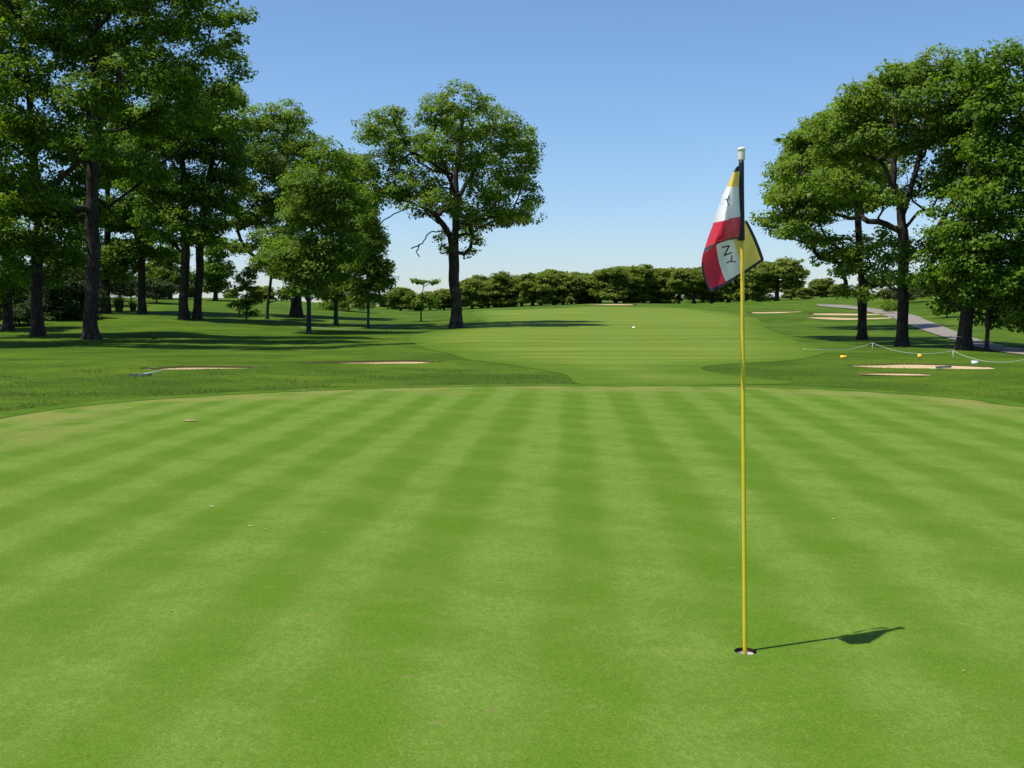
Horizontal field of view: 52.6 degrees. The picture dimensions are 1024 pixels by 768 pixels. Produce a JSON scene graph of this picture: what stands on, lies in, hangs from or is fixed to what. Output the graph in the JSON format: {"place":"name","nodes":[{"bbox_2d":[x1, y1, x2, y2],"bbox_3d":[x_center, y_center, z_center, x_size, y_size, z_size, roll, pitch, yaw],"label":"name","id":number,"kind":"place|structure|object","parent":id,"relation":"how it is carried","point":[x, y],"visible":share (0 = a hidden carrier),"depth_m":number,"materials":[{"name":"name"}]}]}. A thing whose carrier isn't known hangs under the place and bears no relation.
{"place":"outdoors","nodes":[
{"label":"outdoors","id":0,"kind":"place"},
{"bbox_2d":[111,294,128,311],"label":"bush","id":1,"kind":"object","parent":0,"point":[118,303],"depth_m":92.46,"materials":[{"name":"green plant"}]},
{"bbox_2d":[126,298,137,310],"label":"ornamental grass","id":2,"kind":"object","parent":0,"point":[132,304],"depth_m":94.50,"materials":[{"name":"green plant"}]},
{"bbox_2d":[0,367,574,410],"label":"bank grass","id":3,"kind":"structure","parent":0,"point":[52,403],"depth_m":23.48,"materials":[{"name":"green plant"}]},
{"bbox_2d":[0,291,1023,418],"bbox_3d":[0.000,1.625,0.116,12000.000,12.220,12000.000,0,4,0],"label":"ground","id":4,"kind":"structure","parent":0,"point":[160,333],"depth_m":40.67,"materials":[{"name":"green plant"}]},
{"bbox_2d":[0,58,16,180],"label":"oak tree","id":5,"kind":"object","parent":4,"relation":"on","point":[11,167],"visible":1,"depth_m":48.26,"materials":[{"name":"green plant"}]},
{"bbox_2d":[0,213,46,330],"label":"oak tree","id":6,"kind":"object","parent":4,"relation":"on","point":[7,307],"visible":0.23,"depth_m":65.64,"materials":[{"name":"green plant"}]},
{"bbox_2d":[0,301,50,324],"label":"shrub","id":7,"kind":"object","parent":4,"relation":"on","point":[22,314],"visible":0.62,"depth_m":70.89,"materials":[{"name":"green plant"}]},
{"bbox_2d":[12,283,48,307],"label":"shrub","id":8,"kind":"object","parent":4,"relation":"on","point":[25,297],"visible":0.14,"depth_m":86.24,"materials":[{"name":"green plant"}]},
{"bbox_2d":[0,0,106,336],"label":"oak tree","id":9,"kind":"object","parent":4,"relation":"on","point":[38,245],"visible":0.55,"depth_m":56.65,"materials":[{"name":"green plant"}]},
{"bbox_2d":[24,266,112,318],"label":"shrub","id":10,"kind":"object","parent":4,"relation":"on","point":[69,304],"visible":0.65,"depth_m":76.46,"materials":[{"name":"green plant"}]},
{"bbox_2d":[43,108,158,312],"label":"oak tree","id":11,"kind":"object","parent":4,"relation":"on","point":[108,272],"visible":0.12,"depth_m":88.08,"materials":[{"name":"green plant"}]},
{"bbox_2d":[82,273,137,301],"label":"shrub","id":12,"kind":"object","parent":4,"relation":"on","point":[118,286],"visible":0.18,"depth_m":104.08,"materials":[{"name":"green plant"}]},
{"bbox_2d":[111,276,145,300],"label":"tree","id":13,"kind":"object","parent":4,"relation":"on","point":[134,292],"visible":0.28,"depth_m":115.74,"materials":[{"name":"plant"}]},
{"bbox_2d":[0,0,259,339],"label":"oak tree","id":14,"kind":"object","parent":4,"relation":"on","point":[97,48],"visible":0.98,"depth_m":51.45,"materials":[{"name":"green plant"}]},
{"bbox_2d":[129,371,161,376],"bbox_3d":[-9.292,-0.268,26.619,0.566,0.094,1.621,0,4,0],"label":"bunker rake","id":15,"kind":"object","parent":4,"relation":"on","point":[149,373],"visible":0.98,"depth_m":25.84,"materials":[{"name":"plastic"}]},
{"bbox_2d":[99,102,198,313],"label":"oak tree","id":16,"kind":"object","parent":4,"relation":"on","point":[141,255],"visible":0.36,"depth_m":85.45,"materials":[{"name":"green plant"}]},
{"bbox_2d":[130,275,178,302],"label":"shrub","id":17,"kind":"object","parent":4,"relation":"on","point":[156,289],"visible":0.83,"depth_m":110.28,"materials":[{"name":"green plant"}]},
{"bbox_2d":[136,245,195,298],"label":"shade tree","id":18,"kind":"object","parent":4,"relation":"on","point":[169,269],"visible":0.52,"depth_m":133.09,"materials":[{"name":"green plant"}]},
{"bbox_2d":[107,59,228,319],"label":"oak tree","id":19,"kind":"object","parent":4,"relation":"on","point":[172,219],"visible":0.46,"depth_m":77.64,"materials":[{"name":"green plant"}]},
{"bbox_2d":[188,284,194,297],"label":"tree","id":20,"kind":"object","parent":4,"relation":"on","point":[191,293],"visible":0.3,"depth_m":190.16,"materials":[{"name":"green plant"}]},
{"bbox_2d":[139,366,264,369],"bbox_3d":[-8.691,-0.318,29.241,3.631,0.337,2.296,0,4,0],"label":"sand bunker","id":21,"kind":"object","parent":4,"relation":"on","point":[191,367],"visible":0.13,"depth_m":30.17,"materials":[{"name":"sand"}]},
{"bbox_2d":[169,76,257,319],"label":"oak tree","id":22,"kind":"object","parent":4,"relation":"on","point":[233,157],"visible":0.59,"depth_m":78.58,"materials":[{"name":"green plant"}]},
{"bbox_2d":[195,236,237,300],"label":"shade tree","id":23,"kind":"object","parent":4,"relation":"on","point":[216,273],"visible":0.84,"depth_m":130.27,"materials":[{"name":"green plant"}]},
{"bbox_2d":[222,289,239,297],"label":"tree","id":24,"kind":"object","parent":4,"relation":"on","point":[231,293],"visible":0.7,"depth_m":198.51,"materials":[{"name":"green plant"}]},
{"bbox_2d":[225,266,265,319],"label":"sapling","id":25,"kind":"object","parent":4,"relation":"on","point":[248,299],"visible":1,"depth_m":83.53,"materials":[{"name":"green plant"}]},
{"bbox_2d":[254,285,276,299],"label":"tree","id":26,"kind":"object","parent":4,"relation":"on","point":[263,290],"visible":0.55,"depth_m":202.99,"materials":[{"name":"green plant"}]},
{"bbox_2d":[249,233,295,318],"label":"leaning tree","id":27,"kind":"object","parent":4,"relation":"on","point":[259,261],"visible":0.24,"depth_m":86.90,"materials":[{"name":"green plant"}]},
{"bbox_2d":[221,98,331,316],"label":"oak tree","id":28,"kind":"object","parent":4,"relation":"on","point":[268,164],"visible":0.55,"depth_m":91.75,"materials":[{"name":"green plant"}]},
{"bbox_2d":[256,135,378,332],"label":"maple tree","id":29,"kind":"object","parent":4,"relation":"on","point":[308,267],"visible":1,"depth_m":67.59,"materials":[{"name":"green plant"}]},
{"bbox_2d":[316,294,375,310],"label":"shrub","id":30,"kind":"object","parent":4,"relation":"on","point":[343,305],"visible":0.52,"depth_m":118.03,"materials":[{"name":"green plant"}]},
{"bbox_2d":[310,152,390,324],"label":"maple tree","id":31,"kind":"object","parent":4,"relation":"on","point":[335,295],"visible":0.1,"depth_m":83.45,"materials":[{"name":"green plant"}]},
{"bbox_2d":[336,207,398,327],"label":"maple tree","id":32,"kind":"object","parent":4,"relation":"on","point":[379,269],"visible":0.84,"depth_m":78.36,"materials":[{"name":"green plant"}]},
{"bbox_2d":[301,360,440,363],"bbox_3d":[-4.383,-0.550,32.474,4.488,0.337,2.643,0,4,0],"label":"sand bunker","id":33,"kind":"object","parent":4,"relation":"on","point":[392,361],"visible":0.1,"depth_m":33.47,"materials":[{"name":"sand"}]},
{"bbox_2d":[378,295,392,308],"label":"tree","id":34,"kind":"object","parent":4,"relation":"on","point":[385,305],"visible":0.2,"depth_m":238.53,"materials":[{"name":"green plant"}]},
{"bbox_2d":[385,287,418,310],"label":"tree","id":35,"kind":"object","parent":4,"relation":"on","point":[396,294],"visible":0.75,"depth_m":222.11,"materials":[{"name":"green plant"}]},
{"bbox_2d":[407,295,425,310],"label":"tree","id":36,"kind":"object","parent":4,"relation":"on","point":[416,309],"visible":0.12,"depth_m":230.51,"materials":[{"name":"green plant"}]},
{"bbox_2d":[400,278,441,320],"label":"sapling","id":37,"kind":"object","parent":4,"relation":"on","point":[420,303],"visible":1,"depth_m":94.36,"materials":[{"name":"green plant"}]},
{"bbox_2d":[416,291,434,309],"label":"tree","id":38,"kind":"object","parent":4,"relation":"on","point":[427,293],"visible":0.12,"depth_m":233.47,"materials":[{"name":"green plant"}]},
{"bbox_2d":[431,288,450,310],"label":"tree","id":39,"kind":"object","parent":4,"relation":"on","point":[443,295],"visible":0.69,"depth_m":223.59,"materials":[{"name":"green plant"}]},
{"bbox_2d":[351,79,547,327],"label":"oak tree","id":40,"kind":"object","parent":4,"relation":"on","point":[433,193],"visible":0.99,"depth_m":76.56,"materials":[{"name":"green plant"}]},
{"bbox_2d":[459,278,488,308],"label":"tree","id":41,"kind":"object","parent":4,"relation":"on","point":[473,291],"visible":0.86,"depth_m":211.68,"materials":[{"name":"green plant"}]},
{"bbox_2d":[471,274,497,307],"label":"tree","id":42,"kind":"object","parent":4,"relation":"on","point":[481,278],"visible":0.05,"depth_m":219.16,"materials":[{"name":"green plant"}]},
{"bbox_2d":[483,270,520,307],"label":"tree","id":43,"kind":"object","parent":4,"relation":"on","point":[502,291],"visible":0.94,"depth_m":210.68,"materials":[{"name":"green plant"}]},
{"bbox_2d":[0,386,1023,767],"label":"putting green","id":44,"kind":"object","parent":4,"relation":"on","point":[526,576],"visible":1,"depth_m":6.36,"materials":[{"name":"green plant"}]},
{"bbox_2d":[734,647,756,654],"bbox_3d":[1.138,1.373,5.047,0.111,0.145,0.111,0,4,0],"label":"hole cup","id":45,"kind":"object","parent":44,"relation":"in","point":[750,651],"visible":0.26,"depth_m":5.09,"materials":[{"name":"plastic"}]},
{"bbox_2d":[702,147,763,654],"bbox_3d":[1.030,0.158,4.928,0.132,2.546,0.397,4,6,43],"label":"flagstick","id":46,"kind":"object","parent":45,"relation":"in","point":[732,249],"visible":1,"depth_m":4.90,"materials":[{"name":"yellow plastic"}]},
{"bbox_2d":[0,384,1023,417],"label":"green collar","id":47,"kind":"object","parent":4,"relation":"on","point":[62,406],"visible":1,"depth_m":20.86,"materials":[{"name":"green plant"}]},
{"bbox_2d":[508,274,524,306],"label":"tree","id":48,"kind":"object","parent":4,"relation":"on","point":[517,276],"visible":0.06,"depth_m":216.61,"materials":[{"name":"green plant"}]},
{"bbox_2d":[515,272,561,305],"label":"tree","id":49,"kind":"object","parent":4,"relation":"on","point":[540,289],"visible":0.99,"depth_m":207.36,"materials":[{"name":"green plant"}]},
{"bbox_2d":[536,269,568,304],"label":"tree","id":50,"kind":"object","parent":4,"relation":"on","point":[554,272],"visible":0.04,"depth_m":211.34,"materials":[{"name":"green plant"}]},
{"bbox_2d":[554,271,590,304],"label":"tree","id":51,"kind":"object","parent":4,"relation":"on","point":[574,290],"visible":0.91,"depth_m":208.61,"materials":[{"name":"green plant"}]},
{"bbox_2d":[574,273,597,303],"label":"tree","id":52,"kind":"object","parent":4,"relation":"on","point":[592,301],"visible":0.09,"depth_m":218.63,"materials":[{"name":"green plant"}]},
{"bbox_2d":[578,272,601,303],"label":"tree","id":53,"kind":"object","parent":4,"relation":"on","point":[587,283],"visible":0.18,"depth_m":209.75,"materials":[{"name":"green plant"}]},
{"bbox_2d":[587,303,636,304],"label":"sand bunker","id":54,"kind":"object","parent":4,"relation":"on","point":[612,304],"visible":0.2,"depth_m":158.94,"materials":[{"name":"sand"}]},
{"bbox_2d":[409,306,825,384],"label":"fairway","id":55,"kind":"structure","parent":4,"relation":"on","point":[602,345],"depth_m":49.59,"materials":[{"name":"green plant"}]},
{"bbox_2d":[586,266,650,302],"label":"tree","id":56,"kind":"object","parent":4,"relation":"on","point":[608,283],"visible":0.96,"depth_m":203.01,"materials":[{"name":"green plant"}]},
{"bbox_2d":[610,264,659,302],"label":"tree","id":57,"kind":"object","parent":4,"relation":"on","point":[644,274],"visible":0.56,"depth_m":205.36,"materials":[{"name":"green plant"}]},
{"bbox_2d":[636,268,673,303],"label":"tree","id":58,"kind":"object","parent":4,"relation":"on","point":[651,288],"visible":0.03,"depth_m":213.72,"materials":[{"name":"green plant"}]},
{"bbox_2d":[649,267,684,303],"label":"tree","id":59,"kind":"object","parent":4,"relation":"on","point":[660,286],"visible":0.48,"depth_m":209.47,"materials":[{"name":"green plant"}]},
{"bbox_2d":[675,292,691,303],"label":"tree","id":60,"kind":"object","parent":4,"relation":"on","point":[684,293],"visible":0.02,"depth_m":214.46,"materials":[{"name":"green plant"}]},
{"bbox_2d":[666,266,717,303],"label":"tree","id":61,"kind":"object","parent":4,"relation":"on","point":[691,280],"visible":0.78,"depth_m":182.87,"materials":[{"name":"green plant"}]},
{"bbox_2d":[683,294,704,301],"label":"tree","id":62,"kind":"object","parent":4,"relation":"on","point":[688,297],"visible":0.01,"depth_m":239.79,"materials":[{"name":"green plant"}]},
{"bbox_2d":[695,281,734,303],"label":"tree","id":63,"kind":"object","parent":4,"relation":"on","point":[722,293],"visible":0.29,"depth_m":187.39,"materials":[{"name":"green plant"}]},
{"bbox_2d":[727,278,747,301],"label":"tree","id":64,"kind":"object","parent":4,"relation":"on","point":[736,290],"visible":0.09,"depth_m":201.16,"materials":[{"name":"green plant"}]},
{"bbox_2d":[726,279,748,302],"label":"tree","id":65,"kind":"object","parent":4,"relation":"on","point":[729,300],"visible":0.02,"depth_m":205.70,"materials":[{"name":"green plant"}]},
{"bbox_2d":[738,279,774,300],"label":"tree","id":66,"kind":"object","parent":4,"relation":"on","point":[753,292],"visible":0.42,"depth_m":197.21,"materials":[{"name":"green plant"}]},
{"bbox_2d":[738,256,810,300],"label":"tree","id":67,"kind":"object","parent":4,"relation":"on","point":[790,273],"visible":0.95,"depth_m":174.02,"materials":[{"name":"green plant"}]},
{"bbox_2d":[747,311,801,313],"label":"sand bunker","id":68,"kind":"object","parent":4,"relation":"on","point":[761,312],"visible":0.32,"depth_m":111.72,"materials":[{"name":"sand"}]},
{"bbox_2d":[779,287,802,299],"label":"tree","id":69,"kind":"object","parent":4,"relation":"on","point":[788,293],"visible":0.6,"depth_m":233.84,"materials":[{"name":"green plant"}]},
{"bbox_2d":[795,287,815,298],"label":"tree","id":70,"kind":"object","parent":4,"relation":"on","point":[805,293],"visible":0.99,"depth_m":213.05,"materials":[{"name":"green plant"}]},
{"bbox_2d":[806,277,835,297],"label":"tree","id":71,"kind":"object","parent":4,"relation":"on","point":[821,286],"visible":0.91,"depth_m":227.47,"materials":[{"name":"green plant"}]},
{"bbox_2d":[745,113,897,339],"bbox_3d":[17.030,-8.280,56.346,8.086,12.223,7.564,0,4,0],"label":"oak tree","id":72,"kind":"object","parent":4,"relation":"on","point":[792,219],"visible":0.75,"depth_m":55.22,"materials":[{"name":"green plant"}]},
{"bbox_2d":[826,283,849,296],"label":"tree","id":73,"kind":"object","parent":4,"relation":"on","point":[832,288],"visible":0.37,"depth_m":223.41,"materials":[{"name":"green plant"}]},
{"bbox_2d":[763,103,916,328],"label":"oak tree","id":74,"kind":"object","parent":4,"relation":"on","point":[877,175],"visible":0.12,"depth_m":71.12,"materials":[{"name":"green plant"}]},
{"bbox_2d":[805,316,891,319],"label":"sand bunker","id":75,"kind":"object","parent":4,"relation":"on","point":[834,318],"visible":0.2,"depth_m":95.06,"materials":[{"name":"sand"}]},
{"bbox_2d":[808,312,894,315],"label":"sand bunker","id":76,"kind":"object","parent":4,"relation":"on","point":[850,314],"visible":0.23,"depth_m":104.16,"materials":[{"name":"sand"}]},
{"bbox_2d":[769,43,979,346],"bbox_3d":[17.245,-8.491,50.862,8.437,13.543,14.126,0,4,0],"label":"oak tree","id":77,"kind":"object","parent":4,"relation":"on","point":[856,115],"visible":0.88,"depth_m":46.27,"materials":[{"name":"green plant"}]},
{"bbox_2d":[878,299,897,310],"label":"shrub","id":78,"kind":"object","parent":4,"relation":"on","point":[889,305],"visible":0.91,"depth_m":107.07,"materials":[{"name":"green plant"}]},
{"bbox_2d":[857,372,929,376],"bbox_3d":[9.754,-0.228,26.541,1.705,0.090,0.915,0,4,0],"label":"sand bunker","id":79,"kind":"object","parent":4,"relation":"on","point":[900,374],"visible":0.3,"depth_m":26.77,"materials":[{"name":"sand"}]},
{"bbox_2d":[875,285,935,300],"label":"shrub","id":80,"kind":"object","parent":4,"relation":"on","point":[894,296],"visible":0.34,"depth_m":125.81,"materials":[{"name":"green plant"}]},
{"bbox_2d":[851,363,994,368],"bbox_3d":[11.899,-0.453,30.270,3.956,0.185,2.598,0,4,0],"label":"sand bunker","id":81,"kind":"object","parent":4,"relation":"on","point":[901,365],"visible":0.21,"depth_m":31.09,"materials":[{"name":"sand"}]},
{"bbox_2d":[935,366,951,368],"bbox_3d":[11.730,-0.414,29.415,0.566,0.257,1.417,-2,4,-24],"label":"bunker rake","id":82,"kind":"object","parent":81,"relation":"on","point":[940,367],"visible":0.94,"depth_m":28.80,"materials":[{"name":"plastic"}]},
{"bbox_2d":[909,272,952,291],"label":"shrub","id":83,"kind":"object","parent":4,"relation":"on","point":[925,283],"visible":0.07,"depth_m":147.50,"materials":[{"name":"green plant"}]},
{"bbox_2d":[929,297,957,317],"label":"shrub","id":84,"kind":"object","parent":4,"relation":"on","point":[937,313],"visible":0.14,"depth_m":87.77,"materials":[{"name":"green plant"}]},
{"bbox_2d":[905,35,1023,349],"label":"oak tree","id":85,"kind":"object","parent":4,"relation":"on","point":[979,194],"visible":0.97,"depth_m":41.91,"materials":[{"name":"green plant"}]},
{"bbox_2d":[949,267,1023,350],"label":"young tree","id":86,"kind":"object","parent":4,"relation":"on","point":[991,304],"visible":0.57,"depth_m":42.10,"materials":[{"name":"green plant"}]},
{"bbox_3d":[14.935,-1.506,42.906,0.052,0.451,0.032,0,4,0],"label":"rope stake","id":87,"kind":"object","parent":4,"relation":"on","visible":0},
{"bbox_2d":[804,343,1020,361],"bbox_3d":[13.647,-1.116,36.610,3.040,0.310,12.633,0,4,0],"label":"barrier rope","id":88,"kind":"object","parent":87,"relation":"attached to","point":[918,353],"visible":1,"depth_m":37.60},
{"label":"rope stake","id":89,"kind":"object","parent":4,"relation":"on","visible":0},
{"bbox_2d":[311,326,383,329],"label":"barrier rope","id":90,"kind":"object","parent":89,"relation":"attached to","point":[351,329],"visible":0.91,"depth_m":74.22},
{"bbox_2d":[0,0,1023,305],"label":"sky","id":91,"kind":"structure","parent":0,"point":[643,110],"materials":[{"name":"blue"}]},
{"bbox_2d":[816,304,1023,354],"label":"cart path","id":92,"kind":"structure","parent":0,"point":[925,325],"depth_m":71.28,"materials":[{"name":"concrete"}]}
]}

